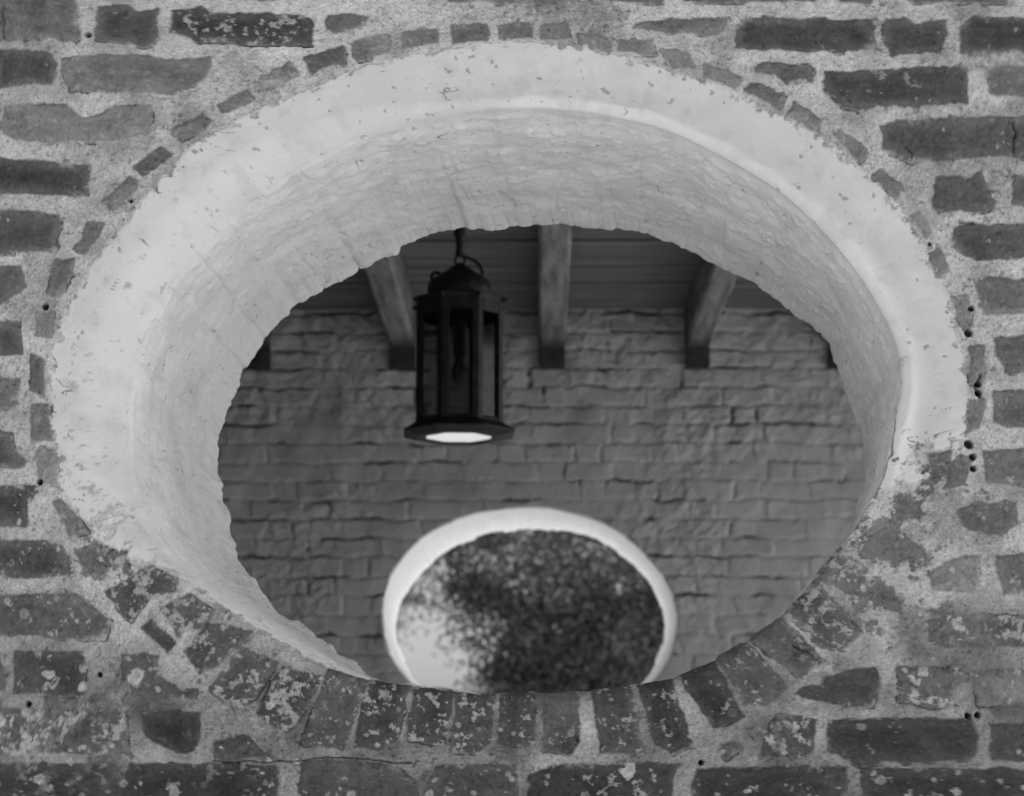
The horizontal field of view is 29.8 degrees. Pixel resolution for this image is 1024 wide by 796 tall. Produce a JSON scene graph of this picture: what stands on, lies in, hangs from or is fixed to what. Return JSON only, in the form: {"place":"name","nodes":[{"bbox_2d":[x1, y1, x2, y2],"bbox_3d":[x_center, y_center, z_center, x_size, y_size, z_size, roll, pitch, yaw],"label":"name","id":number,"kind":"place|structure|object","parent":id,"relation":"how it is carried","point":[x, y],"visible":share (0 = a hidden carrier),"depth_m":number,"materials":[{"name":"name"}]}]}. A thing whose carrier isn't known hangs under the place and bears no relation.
{"place":"outdoors","nodes":[
{"label":"outdoors","id":0,"kind":"place"},
{"bbox_2d":[396,529,641,692],"label":"sky","id":1,"kind":"structure","parent":0,"point":[429,670],"materials":[{"name":"white"}]},
{"label":"ground","id":2,"kind":"structure","parent":0,"visible":0},
{"bbox_2d":[395,541,512,652],"bbox_3d":[-3.994,1.964,30.289,8.738,11.341,8.743,0,-11,1],"label":"oak tree","id":3,"kind":"object","parent":2,"relation":"on","point":[408,597],"visible":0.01,"depth_m":30.99,"materials":[{"name":"grey plant"}]},
{"bbox_2d":[0,0,1023,795],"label":"brick wall","id":4,"kind":"structure","parent":2,"relation":"on","point":[200,200],"depth_m":3.07,"materials":[{"name":"grey brick"}]},
{"bbox_2d":[408,528,664,693],"bbox_3d":[2.495,1.572,23.198,7.657,9.355,7.863,0,-11,1],"label":"oak tree","id":5,"kind":"object","parent":2,"relation":"on","point":[544,648],"visible":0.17,"depth_m":21.61,"materials":[{"name":"grey plant"}]},
{"bbox_2d":[217,308,865,684],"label":"painted brick wall","id":6,"kind":"structure","parent":2,"relation":"on","point":[714,504],"depth_m":8.50,"materials":[{"name":"grey brick"}]},
{"bbox_2d":[246,223,837,369],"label":"timber ceiling","id":7,"kind":"structure","parent":6,"relation":"on","point":[553,273],"depth_m":7.96,"materials":[{"name":"wood"}]},
{"bbox_2d":[404,227,514,444],"bbox_3d":[-0.156,-0.412,5.742,0.323,1.083,0.323,1,-11,-3],"label":"lantern","id":8,"kind":"object","parent":7,"relation":"hanging from","point":[459,308],"visible":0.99,"depth_m":5.59,"materials":[{"name":"black metal"}]},
{"bbox_2d":[526,532,663,630],"bbox_3d":[5.031,2.453,30.974,10.237,10.647,10.274,0,-11,1],"label":"oak tree","id":9,"kind":"object","parent":2,"relation":"on","point":[619,571],"depth_m":31.27,"materials":[{"name":"grey plant"}]},
{"bbox_2d":[539,530,659,626],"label":"oak tree","id":10,"kind":"object","parent":2,"relation":"on","point":[594,559],"depth_m":42.96,"materials":[{"name":"grey plant"}]}
]}

